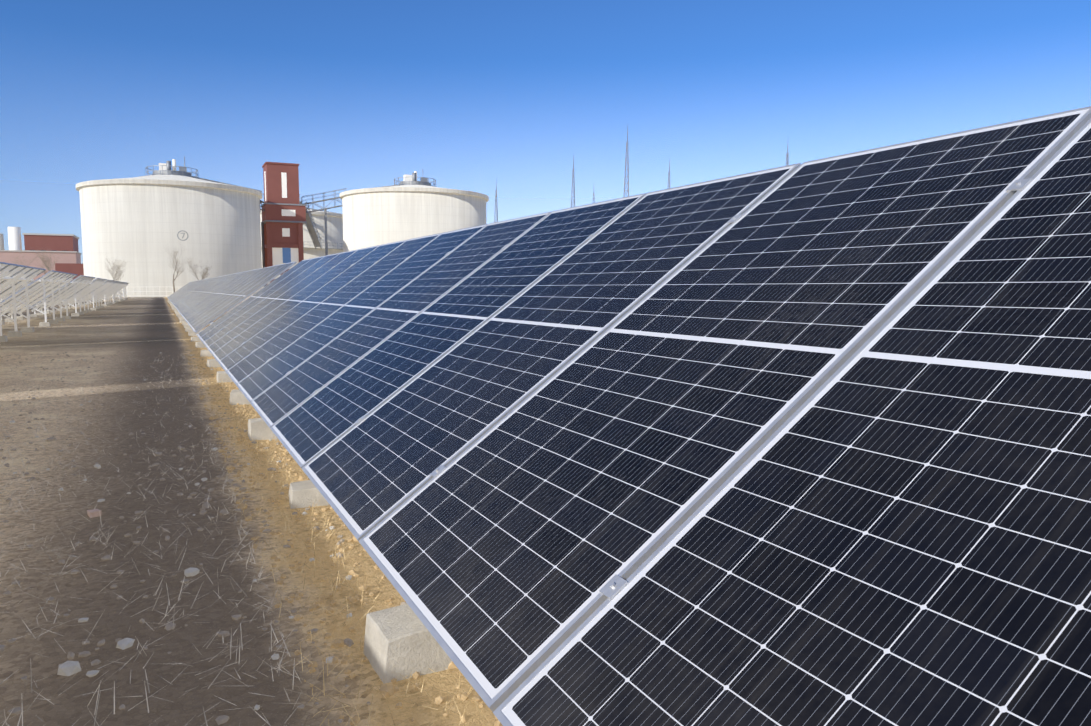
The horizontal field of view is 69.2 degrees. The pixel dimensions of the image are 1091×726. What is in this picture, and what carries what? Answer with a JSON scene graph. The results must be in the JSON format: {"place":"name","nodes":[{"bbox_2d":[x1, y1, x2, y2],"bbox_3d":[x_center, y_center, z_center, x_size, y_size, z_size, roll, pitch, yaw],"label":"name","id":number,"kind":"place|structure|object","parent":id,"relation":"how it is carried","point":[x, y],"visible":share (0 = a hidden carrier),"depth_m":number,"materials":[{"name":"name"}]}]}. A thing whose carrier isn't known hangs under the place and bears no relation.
{"place":"outdoors","nodes":[
{"label":"outdoors","id":0,"kind":"place"},
{"bbox_2d":[0,297,496,725],"bbox_3d":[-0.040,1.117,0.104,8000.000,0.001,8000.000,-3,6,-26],"label":"ground","id":1,"kind":"structure","parent":0,"point":[139,327],"depth_m":3.25,"materials":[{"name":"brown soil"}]},
{"bbox_2d":[8,252,36,265],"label":"tree","id":2,"kind":"object","parent":1,"relation":"on","point":[22,263],"visible":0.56,"depth_m":83.98,"materials":[{"name":"brown plant"}]},
{"bbox_2d":[0,281,57,301],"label":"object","id":3,"kind":"object","parent":1,"relation":"on","point":[16,290],"visible":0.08,"depth_m":53.88,"materials":[{"name":"glass"}]},
{"bbox_2d":[0,227,83,280],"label":"buildings","id":4,"kind":"structure","parent":1,"relation":"on","point":[64,247],"depth_m":186.54,"materials":[{"name":"red brick"}]},
{"bbox_2d":[29,244,57,273],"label":"tree","id":5,"kind":"object","parent":1,"relation":"on","point":[45,263],"visible":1,"depth_m":81.48,"materials":[{"name":"brown plant"}]},
{"bbox_2d":[0,262,128,335],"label":"solar panel array","id":6,"kind":"object","parent":1,"relation":"on","point":[40,293],"visible":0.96,"depth_m":26.44,"materials":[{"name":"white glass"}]},
{"bbox_2d":[105,257,129,297],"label":"tree","id":7,"kind":"object","parent":1,"relation":"on","point":[118,269],"visible":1,"depth_m":86.59,"materials":[{"name":"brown plant"}]},
{"bbox_2d":[119,286,178,296],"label":"fence","id":8,"kind":"object","parent":1,"relation":"on","point":[146,291],"visible":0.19,"depth_m":94.98,"materials":[{"name":"white metal"}]},
{"bbox_2d":[76,157,262,296],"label":"tank","id":9,"kind":"object","parent":1,"relation":"on","point":[141,224],"visible":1,"depth_m":98.20,"materials":[{"name":"grey metal"}]},
{"bbox_2d":[166,243,195,291],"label":"tree","id":10,"kind":"object","parent":1,"relation":"on","point":[176,266],"visible":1,"depth_m":91.04,"materials":[{"name":"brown plant"}]},
{"bbox_2d":[186,258,210,279],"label":"tree","id":11,"kind":"object","parent":1,"relation":"on","point":[204,273],"visible":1,"depth_m":93.33,"materials":[{"name":"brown plant"}]},
{"bbox_2d":[0,298,451,683],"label":"blocks","id":12,"kind":"structure","parent":1,"relation":"on","point":[400,640],"depth_m":2.36,"materials":[{"name":"concrete"}]},
{"bbox_2d":[0,348,502,725],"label":"stones","id":13,"kind":"object","parent":1,"relation":"on","point":[68,668],"visible":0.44,"depth_m":3.32,"materials":[{"name":"stone"}]},
{"bbox_2d":[260,162,306,286],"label":"tower","id":14,"kind":"structure","parent":1,"relation":"on","point":[283,218],"depth_m":115.35,"materials":[{"name":"red brick"}]},
{"bbox_2d":[260,194,342,267],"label":"tank","id":15,"kind":"object","parent":1,"relation":"on","point":[335,232],"visible":0.19,"depth_m":151.06,"materials":[{"name":"grey metal"}]},
{"bbox_2d":[260,188,345,255],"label":"gantries","id":16,"kind":"object","parent":1,"relation":"on","point":[314,236],"visible":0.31,"depth_m":119.71,"materials":[{"name":"grey metal"}]},
{"bbox_2d":[182,345,497,725],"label":"straw","id":17,"kind":"object","parent":1,"relation":"on","point":[326,514],"visible":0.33,"depth_m":3.00,"materials":[{"name":"beige plant"}]},
{"bbox_2d":[340,171,488,251],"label":"tank","id":18,"kind":"object","parent":1,"relation":"on","point":[409,207],"visible":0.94,"depth_m":113.43,"materials":[{"name":"grey metal"}]},
{"bbox_2d":[494,187,497,222],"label":"mast","id":19,"kind":"object","parent":1,"relation":"on","point":[496,206],"visible":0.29,"depth_m":245.98,"materials":[{"name":"grey metal"}]},
{"bbox_2d":[571,155,574,207],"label":"mast","id":20,"kind":"object","parent":1,"relation":"on","point":[573,186],"visible":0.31,"depth_m":201.37,"materials":[{"name":"grey metal"}]},
{"bbox_2d":[623,126,628,196],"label":"mast","id":21,"kind":"object","parent":1,"relation":"on","point":[626,169],"visible":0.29,"depth_m":167.76,"materials":[{"name":"grey metal"}]},
{"bbox_2d":[167,106,1090,725],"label":"solar panel array","id":22,"kind":"object","parent":1,"relation":"on","point":[803,444],"visible":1,"depth_m":1.91,"materials":[{"name":"black glass"}]},
{"bbox_2d":[667,158,669,188],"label":"mast","id":23,"kind":"object","parent":1,"relation":"on","point":[669,173],"visible":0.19,"depth_m":206.75,"materials":[{"name":"grey metal"}]},
{"bbox_2d":[786,147,788,165],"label":"mast","id":24,"kind":"object","parent":1,"relation":"on","point":[787,160],"visible":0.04,"depth_m":178.25,"materials":[{"name":"grey metal"}]},
{"bbox_2d":[0,0,1090,259],"label":"sky","id":25,"kind":"structure","parent":0,"point":[498,40],"materials":[{"name":"blue"}]},
{"bbox_2d":[0,20,1090,263],"bbox_3d":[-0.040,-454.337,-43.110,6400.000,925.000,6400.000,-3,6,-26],"label":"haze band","id":26,"kind":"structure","parent":25,"relation":"attached to","point":[6,212],"depth_m":2972.45,"materials":[{"name":"blue"}]}
]}

